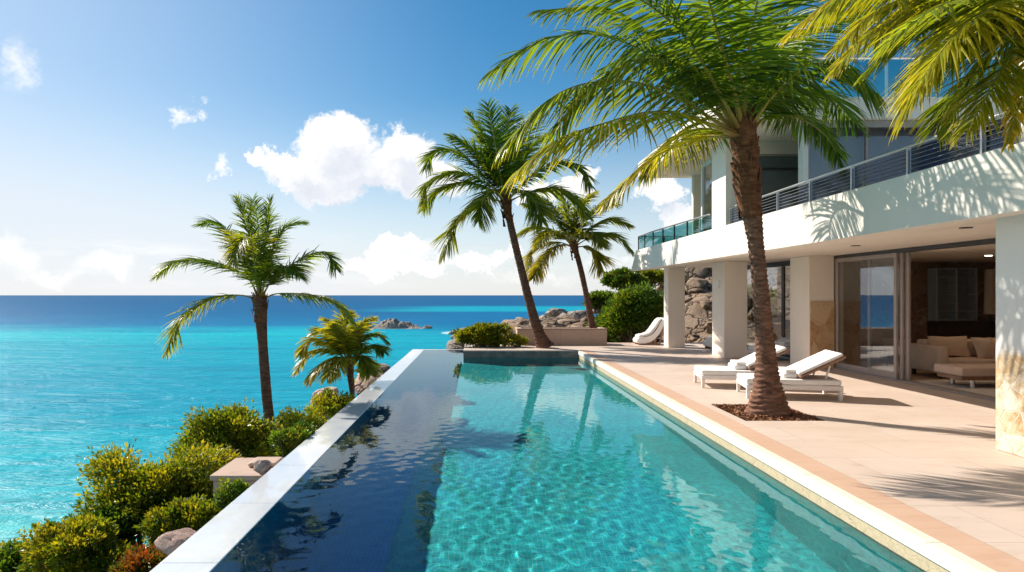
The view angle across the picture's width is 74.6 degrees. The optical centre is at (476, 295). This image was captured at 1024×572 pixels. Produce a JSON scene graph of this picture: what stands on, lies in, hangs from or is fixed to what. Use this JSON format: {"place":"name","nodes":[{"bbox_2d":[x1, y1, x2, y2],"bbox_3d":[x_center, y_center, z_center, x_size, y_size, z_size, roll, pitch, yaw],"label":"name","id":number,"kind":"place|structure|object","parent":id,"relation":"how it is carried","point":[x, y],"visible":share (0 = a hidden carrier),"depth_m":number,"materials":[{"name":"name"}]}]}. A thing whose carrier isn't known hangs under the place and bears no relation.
{"place":"outdoors","nodes":[
{"label":"outdoors","id":0,"kind":"place"},
{"bbox_2d":[0,295,1014,557],"bbox_3d":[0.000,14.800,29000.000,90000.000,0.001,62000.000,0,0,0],"label":"sea","id":1,"kind":"structure","parent":0,"point":[80,375],"depth_m":143.07,"materials":[{"name":"liquid"}]},
{"bbox_2d":[370,318,421,328],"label":"islet","id":2,"kind":"object","parent":1,"relation":"in","point":[393,323],"visible":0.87,"depth_m":296.42,"materials":[{"name":"grey stone"}]},
{"bbox_2d":[422,325,431,328],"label":"boulder","id":3,"kind":"object","parent":1,"relation":"in","point":[427,327],"visible":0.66,"depth_m":296.85,"materials":[{"name":"grey stone"}]},
{"bbox_2d":[0,0,1016,294],"label":"sky","id":4,"kind":"structure","parent":0,"point":[124,123],"materials":[{"name":"blue"}]},
{"bbox_2d":[211,350,925,571],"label":"pool water","id":5,"kind":"structure","parent":0,"point":[441,461],"depth_m":6.76,"materials":[{"name":"teal liquid"}]},
{"bbox_2d":[500,268,789,342],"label":"hillside","id":6,"kind":"structure","parent":0,"point":[698,317],"depth_m":30.88,"materials":[{"name":"stone"}]},
{"bbox_2d":[446,339,464,348],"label":"boulder","id":7,"kind":"object","parent":6,"relation":"on","point":[453,341],"visible":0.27,"depth_m":26.20,"materials":[{"name":"grey stone"}]},
{"bbox_2d":[448,344,463,348],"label":"boulder","id":8,"kind":"object","parent":6,"relation":"on","point":[452,346],"visible":0.38,"depth_m":25.66,"materials":[{"name":"grey stone"}]},
{"bbox_2d":[516,320,542,324],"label":"boulder","id":9,"kind":"object","parent":6,"relation":"on","point":[524,322],"visible":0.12,"depth_m":35.89,"materials":[{"name":"grey stone"}]},
{"bbox_2d":[543,317,565,321],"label":"boulder","id":10,"kind":"object","parent":6,"relation":"on","point":[553,319],"visible":0.18,"depth_m":37.72,"materials":[{"name":"grey stone"}]},
{"bbox_2d":[543,321,566,326],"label":"boulder","id":11,"kind":"object","parent":6,"relation":"on","point":[553,324],"visible":0.16,"depth_m":30.62,"materials":[{"name":"grey stone"}]},
{"bbox_2d":[557,318,579,325],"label":"boulder","id":12,"kind":"object","parent":6,"relation":"on","point":[567,321],"visible":0.24,"depth_m":34.86,"materials":[{"name":"grey stone"}]},
{"bbox_2d":[563,314,579,319],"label":"boulder","id":13,"kind":"object","parent":6,"relation":"on","point":[566,316],"visible":0.21,"depth_m":39.09,"materials":[{"name":"grey stone"}]},
{"bbox_2d":[568,322,584,326],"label":"boulder","id":14,"kind":"object","parent":6,"relation":"on","point":[581,324],"visible":0.2,"depth_m":34.20,"materials":[{"name":"grey stone"}]},
{"bbox_2d":[568,310,586,318],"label":"boulder","id":15,"kind":"object","parent":6,"relation":"on","point":[579,314],"visible":0.46,"depth_m":53.92,"materials":[{"name":"grey stone"}]},
{"bbox_2d":[579,317,596,321],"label":"boulder","id":16,"kind":"object","parent":6,"relation":"on","point":[584,319],"visible":0.1,"depth_m":38.05,"materials":[{"name":"grey stone"}]},
{"bbox_2d":[582,289,615,320],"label":"shrub","id":17,"kind":"object","parent":6,"relation":"on","point":[598,298],"visible":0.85,"depth_m":30.68,"materials":[{"name":"green plant"}]},
{"bbox_2d":[584,280,663,342],"bbox_3d":[6.184,0.820,27.205,3.803,2.913,2.468,0,0,20],"label":"shrub","id":18,"kind":"object","parent":6,"relation":"on","point":[626,315],"visible":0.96,"depth_m":26.57,"materials":[{"name":"green plant"}]},
{"bbox_2d":[600,266,649,289],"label":"shrub","id":19,"kind":"object","parent":6,"relation":"on","point":[620,278],"visible":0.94,"depth_m":33.58,"materials":[{"name":"green plant"}]},
{"bbox_2d":[629,268,663,286],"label":"shrub","id":20,"kind":"object","parent":6,"relation":"on","point":[654,276],"visible":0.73,"depth_m":35.37,"materials":[{"name":"green plant"}]},
{"bbox_2d":[655,284,663,290],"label":"boulder","id":21,"kind":"object","parent":6,"relation":"on","point":[660,287],"visible":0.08,"depth_m":38.69,"materials":[{"name":"stone"}]},
{"bbox_2d":[685,295,692,302],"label":"boulder","id":22,"kind":"object","parent":6,"relation":"on","point":[688,298],"visible":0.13,"depth_m":31.81,"materials":[{"name":"stone"}]},
{"bbox_2d":[685,334,700,342],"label":"boulder","id":23,"kind":"object","parent":6,"relation":"on","point":[690,338],"visible":0.38,"depth_m":27.43,"materials":[{"name":"brown stone"}]},
{"bbox_2d":[685,278,707,294],"bbox_3d":[10.732,-0.412,32.807,1.084,0.918,1.320,0,0,15],"label":"boulder","id":24,"kind":"object","parent":6,"relation":"on","point":[695,285],"visible":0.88,"depth_m":32.45,"materials":[{"name":"brown stone"}]},
{"bbox_2d":[685,268,707,282],"bbox_3d":[11.038,-1.088,34.794,1.724,1.339,1.422,0,0,36],"label":"boulder","id":25,"kind":"object","parent":6,"relation":"on","point":[695,272],"visible":0.29,"depth_m":34.18,"materials":[{"name":"stone"}]},
{"bbox_2d":[693,336,709,342],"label":"boulder","id":26,"kind":"object","parent":6,"relation":"on","point":[701,340],"visible":0.15,"depth_m":26.81,"materials":[{"name":"brown stone"}]},
{"bbox_2d":[700,300,711,308],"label":"boulder","id":27,"kind":"object","parent":6,"relation":"on","point":[705,304],"visible":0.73,"depth_m":30.08,"materials":[{"name":"brown stone"}]},
{"bbox_2d":[703,322,711,332],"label":"boulder","id":28,"kind":"object","parent":6,"relation":"on","point":[707,327],"visible":0.55,"depth_m":28.37,"materials":[{"name":"brown stone"}]},
{"bbox_2d":[710,297,752,310],"bbox_3d":[11.667,0.451,30.464,2.164,1.290,1.604,0,0,2],"label":"boulder","id":29,"kind":"object","parent":6,"relation":"on","point":[749,303],"visible":0.05,"depth_m":29.70,"materials":[{"name":"brown stone"}]},
{"bbox_2d":[747,307,753,320],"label":"boulder","id":30,"kind":"object","parent":6,"relation":"on","point":[750,313],"visible":0.22,"depth_m":29.16,"materials":[{"name":"grey stone"}]},
{"bbox_2d":[752,322,789,340],"bbox_3d":[12.250,1.672,27.111,2.423,1.014,1.595,8,-9,-1],"label":"boulder","id":31,"kind":"object","parent":6,"relation":"on","point":[776,326],"visible":0.17,"depth_m":26.52,"materials":[{"name":"stone"}]},
{"bbox_2d":[771,307,780,321],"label":"boulder","id":32,"kind":"object","parent":6,"relation":"on","point":[776,316],"visible":0.24,"depth_m":28.61,"materials":[{"name":"grey stone"}]},
{"bbox_2d":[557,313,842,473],"bbox_3d":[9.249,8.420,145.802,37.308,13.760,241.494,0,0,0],"label":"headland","id":33,"kind":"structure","parent":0,"point":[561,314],"depth_m":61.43,"materials":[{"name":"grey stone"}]},
{"bbox_2d":[539,314,546,318],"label":"boulder","id":34,"kind":"object","parent":33,"relation":"on","point":[543,316],"visible":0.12,"depth_m":73.22,"materials":[{"name":"grey stone"}]},
{"bbox_2d":[545,308,567,317],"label":"boulder","id":35,"kind":"object","parent":33,"relation":"on","point":[552,312],"visible":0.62,"depth_m":65.77,"materials":[{"name":"grey stone"}]},
{"bbox_2d":[464,343,1023,561],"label":"deck","id":36,"kind":"structure","parent":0,"point":[936,454],"depth_m":8.66,"materials":[{"name":"beige stone"}]},
{"bbox_2d":[453,321,528,347],"bbox_3d":[0.493,1.502,23.398,2.706,1.237,1.275,0,0,0],"label":"shrub","id":37,"kind":"object","parent":36,"relation":"on","point":[485,334],"visible":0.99,"depth_m":23.13,"materials":[{"name":"green plant"}]},
{"bbox_2d":[412,97,600,348],"bbox_3d":[0.940,-2.412,22.825,6.444,8.708,3.702,0,0,0],"label":"palm tree","id":38,"kind":"object","parent":36,"relation":"on","point":[499,177],"visible":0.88,"depth_m":22.72,"materials":[{"name":"green plant"}]},
{"bbox_2d":[463,350,578,357],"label":"pool end wall","id":39,"kind":"structure","parent":36,"relation":"attached to","point":[520,354],"depth_m":21.65,"materials":[{"name":"tile"}]},
{"bbox_2d":[515,327,606,344],"bbox_3d":[3.060,1.500,24.650,3.260,0.599,1.140,0,0,0],"label":"planter","id":40,"kind":"object","parent":36,"relation":"on","point":[575,336],"visible":0.88,"depth_m":24.10,"materials":[{"name":"concrete"}]},
{"bbox_2d":[509,189,635,327],"bbox_3d":[3.531,-1.355,24.528,4.738,5.371,3.178,0,0,0],"label":"palm tree","id":41,"kind":"object","parent":40,"relation":"in","point":[573,234],"visible":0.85,"depth_m":24.27,"materials":[{"name":"green plant"}]},
{"bbox_2d":[633,318,663,344],"bbox_3d":[6.310,1.315,24.560,1.060,0.970,0.720,0,0,0],"label":"chaise","id":42,"kind":"object","parent":36,"relation":"on","point":[649,335],"visible":0.98,"depth_m":24.26,"materials":[{"name":"plastic"}]},
{"bbox_2d":[703,336,711,348],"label":"boulder","id":43,"kind":"object","parent":36,"relation":"on","point":[707,342],"visible":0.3,"depth_m":22.63,"materials":[{"name":"grey stone"}]},
{"bbox_2d":[694,345,788,387],"bbox_3d":[5.218,1.396,13.324,1.609,0.807,0.880,0,0,8],"label":"sun lounger","id":44,"kind":"object","parent":36,"relation":"on","point":[733,368],"visible":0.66,"depth_m":13.01,"materials":[{"name":"fabric"}]},
{"bbox_2d":[711,403,824,420],"bbox_3d":[4.425,1.820,10.325,1.150,0.040,1.450,0,0,0],"label":"planting pit","id":45,"kind":"object","parent":36,"relation":"in","point":[758,419],"visible":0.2,"depth_m":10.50,"materials":[{"name":"brown plant"}]},
{"bbox_2d":[478,0,891,418],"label":"palm tree","id":46,"kind":"object","parent":45,"relation":"on","point":[739,101],"visible":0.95,"depth_m":9.99,"materials":[{"name":"green plant"}]},
{"bbox_2d":[747,333,789,355],"bbox_3d":[8.595,1.396,18.898,1.609,0.807,0.880,0,0,-12],"label":"sun lounger","id":47,"kind":"object","parent":36,"relation":"on","point":[783,342],"visible":0.32,"depth_m":18.90,"materials":[{"name":"fabric"}]},
{"bbox_2d":[736,350,845,400],"bbox_3d":[5.569,1.396,11.974,1.609,0.807,0.880,0,0,10],"label":"sun lounger","id":48,"kind":"object","parent":36,"relation":"on","point":[796,376],"visible":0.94,"depth_m":11.58,"materials":[{"name":"white paint"}]},
{"bbox_2d":[581,350,1023,571],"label":"deck border","id":49,"kind":"object","parent":36,"relation":"attached to","point":[989,556],"visible":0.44,"depth_m":6.08,"materials":[{"name":"beige stone"}]},
{"bbox_2d":[631,56,1023,456],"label":"villa","id":50,"kind":"object","parent":36,"relation":"on","point":[869,237],"visible":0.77,"depth_m":13.50,"materials":[{"name":"white paint"}]},
{"bbox_2d":[701,159,711,231],"bbox_3d":[5.850,-2.307,16.468,0.100,2.154,1.785,0,0,0],"label":"window","id":51,"kind":"structure","parent":50,"relation":"in","point":[703,168],"depth_m":17.27,"materials":[{"name":"grey glass"}]},
{"bbox_2d":[766,263,782,355],"bbox_3d":[8.820,0.422,20.150,0.050,2.684,1.700,0,0,0],"label":"glass door","id":52,"kind":"structure","parent":50,"relation":"in","point":[781,264],"depth_m":19.36,"materials":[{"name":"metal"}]},
{"bbox_2d":[759,154,797,169],"bbox_3d":[7.005,-2.165,14.750,1.840,1.870,0.060,0,0,0],"label":"window","id":53,"kind":"structure","parent":50,"relation":"in","point":[761,155],"depth_m":14.73,"materials":[{"name":"grey glass"}]},
{"bbox_2d":[783,262,789,357],"bbox_3d":[8.820,0.422,18.425,0.050,2.684,1.750,0,0,0],"label":"glass door","id":54,"kind":"structure","parent":50,"relation":"in","point":[784,264],"depth_m":19.22,"materials":[{"name":"metal"}]},
{"bbox_2d":[808,128,867,182],"bbox_3d":[10.190,-2.305,13.350,7.270,2.150,0.060,0,0,0],"label":"window","id":55,"kind":"structure","parent":50,"relation":"in","point":[865,138],"depth_m":13.32,"materials":[{"name":"grey glass"}]},
{"bbox_2d":[836,253,897,378],"bbox_3d":[8.810,0.437,15.235,0.050,2.654,2.370,0,0,0],"label":"sliding door","id":56,"kind":"structure","parent":50,"relation":"in","point":[894,375],"depth_m":14.85,"materials":[{"name":"grey metal"}]},
{"bbox_2d":[867,252,904,379],"bbox_3d":[8.875,0.437,14.575,0.050,2.654,1.250,0,0,0],"label":"sliding door","id":57,"kind":"structure","parent":50,"relation":"in","point":[901,375],"depth_m":14.01,"materials":[{"name":"grey metal"}]},
{"bbox_2d":[911,339,995,378],"bbox_3d":[11.210,1.393,14.800,2.780,0.787,1.100,0,0,0],"label":"sofa","id":58,"kind":"object","parent":50,"relation":"on","point":[926,355],"visible":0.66,"depth_m":14.60,"materials":[{"name":"beige fabric"}]},
{"bbox_2d":[927,336,971,356],"bbox_3d":[10.550,1.140,14.980,0.860,0.480,0.184,0,-20,4],"label":"cushion","id":59,"kind":"object","parent":58,"relation":"on","point":[956,345],"visible":0.73,"depth_m":14.92,"materials":[{"name":"beige fabric"}]},
{"bbox_2d":[970,337,995,358],"bbox_3d":[11.150,1.160,14.720,0.550,0.500,0.184,0,-24,-10],"label":"cushion","id":60,"kind":"object","parent":58,"relation":"on","point":[984,347],"visible":0.98,"depth_m":14.64,"materials":[{"name":"beige fabric"}]},
{"bbox_2d":[912,380,995,396],"bbox_3d":[10.850,1.782,12.800,3.500,0.012,2.600,0,0,0],"label":"rug","id":61,"kind":"object","parent":50,"relation":"on","point":[986,387],"visible":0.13,"depth_m":13.18,"materials":[{"name":"brown carpet"}]},
{"bbox_2d":[934,364,995,387],"bbox_3d":[10.710,1.583,13.150,2.980,0.407,0.800,0,0,0],"label":"bench","id":62,"kind":"object","parent":61,"relation":"on","point":[972,373],"visible":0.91,"depth_m":12.82,"materials":[{"name":"beige fabric"}]},
{"bbox_2d":[927,268,995,338],"bbox_3d":[13.200,0.528,17.965,2.000,2.517,0.430,0,0,0],"label":"bookcase","id":63,"kind":"object","parent":50,"relation":"on","point":[952,302],"visible":0.73,"depth_m":17.91,"materials":[{"name":"wood"}]},
{"bbox_2d":[983,269,995,336],"bbox_3d":[13.480,0.553,17.600,0.300,2.467,0.300,0,0,0],"label":"floor lamp","id":64,"kind":"object","parent":50,"relation":"on","point":[990,292],"visible":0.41,"depth_m":17.50,"materials":[{"name":"brown wood"}]},
{"bbox_2d":[776,0,1023,154],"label":"palm tree","id":65,"kind":"object","parent":36,"relation":"on","point":[970,31],"visible":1,"depth_m":5.31,"materials":[{"name":"green plant"}]},
{"bbox_2d":[882,338,899,368],"bbox_3d":[10.366,1.419,16.180,0.885,0.743,0.607,0,0,-20],"label":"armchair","id":66,"kind":"object","parent":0,"point":[888,343],"visible":0.26,"depth_m":16.22,"materials":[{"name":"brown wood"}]},
{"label":"cliff","id":67,"kind":"structure","parent":0,"visible":0},
{"bbox_2d":[0,538,15,546],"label":"shrub","id":68,"kind":"object","parent":67,"relation":"on","point":[3,542],"depth_m":9.16,"materials":[{"name":"green plant"}]},
{"bbox_2d":[0,540,48,571],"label":"shrub","id":69,"kind":"object","parent":67,"relation":"on","point":[10,557],"visible":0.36,"depth_m":8.08,"materials":[{"name":"green plant"}]},
{"bbox_2d":[13,513,132,571],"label":"shrub","id":70,"kind":"object","parent":67,"relation":"on","point":[87,543],"visible":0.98,"depth_m":7.48,"materials":[{"name":"green plant"}]},
{"bbox_2d":[59,503,148,571],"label":"shrub","id":71,"kind":"object","parent":67,"relation":"on","point":[117,515],"visible":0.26,"depth_m":8.14,"materials":[{"name":"green plant"}]},
{"bbox_2d":[107,542,166,571],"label":"shrub","id":72,"kind":"object","parent":67,"relation":"on","point":[140,558],"visible":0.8,"depth_m":6.72,"materials":[{"name":"orange plant"}]},
{"bbox_2d":[70,438,234,545],"bbox_3d":[-4.200,3.026,8.933,2.207,2.241,1.621,0,0,-19],"label":"shrub","id":73,"kind":"object","parent":67,"relation":"on","point":[147,485],"visible":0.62,"depth_m":8.63,"materials":[{"name":"green plant"}]},
{"bbox_2d":[154,528,195,555],"bbox_3d":[-2.992,2.511,6.724,0.462,0.247,0.459,8,6,-23],"label":"boulder","id":74,"kind":"object","parent":67,"relation":"on","point":[168,543],"visible":0.55,"depth_m":6.64,"materials":[{"name":"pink stone"}]},
{"bbox_2d":[132,494,219,552],"bbox_3d":[-3.404,3.038,8.017,1.125,1.408,0.926,0,0,0],"label":"shrub","id":75,"kind":"object","parent":67,"relation":"on","point":[196,514],"visible":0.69,"depth_m":7.78,"materials":[{"name":"green plant"}]},
{"bbox_2d":[174,444,242,466],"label":"shrub","id":76,"kind":"object","parent":67,"relation":"on","point":[233,454],"visible":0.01,"depth_m":9.95,"materials":[{"name":"green plant"}]},
{"bbox_2d":[165,396,287,460],"bbox_3d":[-4.049,2.927,11.089,1.889,2.420,1.858,0,0,0],"label":"shrub","id":77,"kind":"object","parent":67,"relation":"on","point":[245,431],"visible":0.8,"depth_m":10.91,"materials":[{"name":"green plant"}]},
{"bbox_2d":[211,477,251,511],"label":"shrub","id":78,"kind":"object","parent":67,"relation":"on","point":[225,496],"visible":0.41,"depth_m":7.21,"materials":[{"name":"green plant"}]},
{"bbox_2d":[210,457,283,498],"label":"stone plinth","id":79,"kind":"structure","parent":67,"relation":"on","point":[237,468],"depth_m":8.17,"materials":[{"name":"stone"}]},
{"bbox_2d":[253,460,271,475],"bbox_3d":[-2.526,2.041,7.958,0.210,0.202,0.207,0,0,33],"label":"boulder","id":80,"kind":"object","parent":79,"relation":"on","point":[262,467],"visible":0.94,"depth_m":7.88,"materials":[{"name":"grey stone"}]},
{"bbox_2d":[149,191,358,456],"bbox_3d":[-4.684,1.227,13.794,4.477,6.957,2.112,0,0,0],"label":"palm tree","id":81,"kind":"object","parent":67,"relation":"on","point":[258,268],"visible":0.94,"depth_m":13.86,"materials":[{"name":"green plant"}]},
{"bbox_2d":[267,417,316,457],"bbox_3d":[-2.637,2.652,9.699,0.683,1.712,0.843,0,0,0],"label":"shrub","id":82,"kind":"object","parent":67,"relation":"on","point":[288,440],"visible":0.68,"depth_m":9.50,"materials":[{"name":"green plant"}]},
{"bbox_2d":[274,404,332,431],"bbox_3d":[-3.283,2.904,12.629,1.402,1.722,1.361,0,0,0],"label":"shrub","id":83,"kind":"object","parent":67,"relation":"on","point":[290,416],"visible":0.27,"depth_m":12.44,"materials":[{"name":"green plant"}]},
{"bbox_2d":[310,387,338,403],"bbox_3d":[-3.941,2.668,17.452,0.810,0.497,0.857,-14,1,-22],"label":"boulder","id":84,"kind":"object","parent":67,"relation":"on","point":[318,391],"visible":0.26,"depth_m":17.40,"materials":[{"name":"beige stone"}]},
{"bbox_2d":[303,387,357,419],"bbox_3d":[-2.974,2.822,14.548,1.484,1.693,1.627,0,0,0],"label":"shrub","id":85,"kind":"object","parent":67,"relation":"on","point":[326,403],"visible":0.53,"depth_m":14.32,"materials":[{"name":"green plant"}]},
{"bbox_2d":[291,309,392,397],"bbox_3d":[-3.201,1.766,16.003,2.521,3.072,1.801,0,0,0],"label":"palm tree","id":86,"kind":"object","parent":67,"relation":"on","point":[340,338],"visible":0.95,"depth_m":15.70,"materials":[{"name":"green plant"}]},
{"bbox_2d":[354,363,380,382],"bbox_3d":[-2.873,2.386,17.570,0.868,1.432,0.652,0,0,0],"label":"palm tree","id":87,"kind":"object","parent":67,"relation":"on","point":[355,370],"visible":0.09,"depth_m":17.51,"materials":[{"name":"plant"}]},
{"bbox_2d":[377,363,389,373],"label":"boulder","id":88,"kind":"object","parent":67,"relation":"on","point":[386,368],"visible":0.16,"depth_m":19.38,"materials":[{"name":"grey stone"}]},
{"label":"pool wall","id":89,"kind":"structure","parent":0,"visible":0},
{"bbox_2d":[150,349,463,571],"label":"overflow edge","id":90,"kind":"object","parent":89,"relation":"attached to","point":[211,544],"visible":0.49,"depth_m":6.77,"materials":[{"name":"white stone"}]},
{"bbox_2d":[355,373,382,395],"bbox_3d":[-2.674,2.305,16.855,0.858,0.688,0.907,4,12,-23],"label":"boulder","id":91,"kind":"object","parent":90,"relation":"on","point":[361,386],"visible":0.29,"depth_m":16.57,"materials":[{"name":"beige stone"}]},
{"bbox_2d":[579,355,949,571],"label":"waterline band","id":92,"kind":"object","parent":89,"relation":"attached to","point":[907,553],"visible":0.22,"depth_m":6.58,"materials":[{"name":"beige tile"}]},
{"bbox_2d":[578,352,974,571],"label":"coping face","id":93,"kind":"object","parent":89,"relation":"attached to","point":[932,554],"visible":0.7,"depth_m":6.23},
{"bbox_2d":[577,350,996,571],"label":"pool coping","id":94,"kind":"object","parent":93,"relation":"on","point":[952,553],"visible":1,"depth_m":6.05,"materials":[{"name":"white stone"}]}
]}

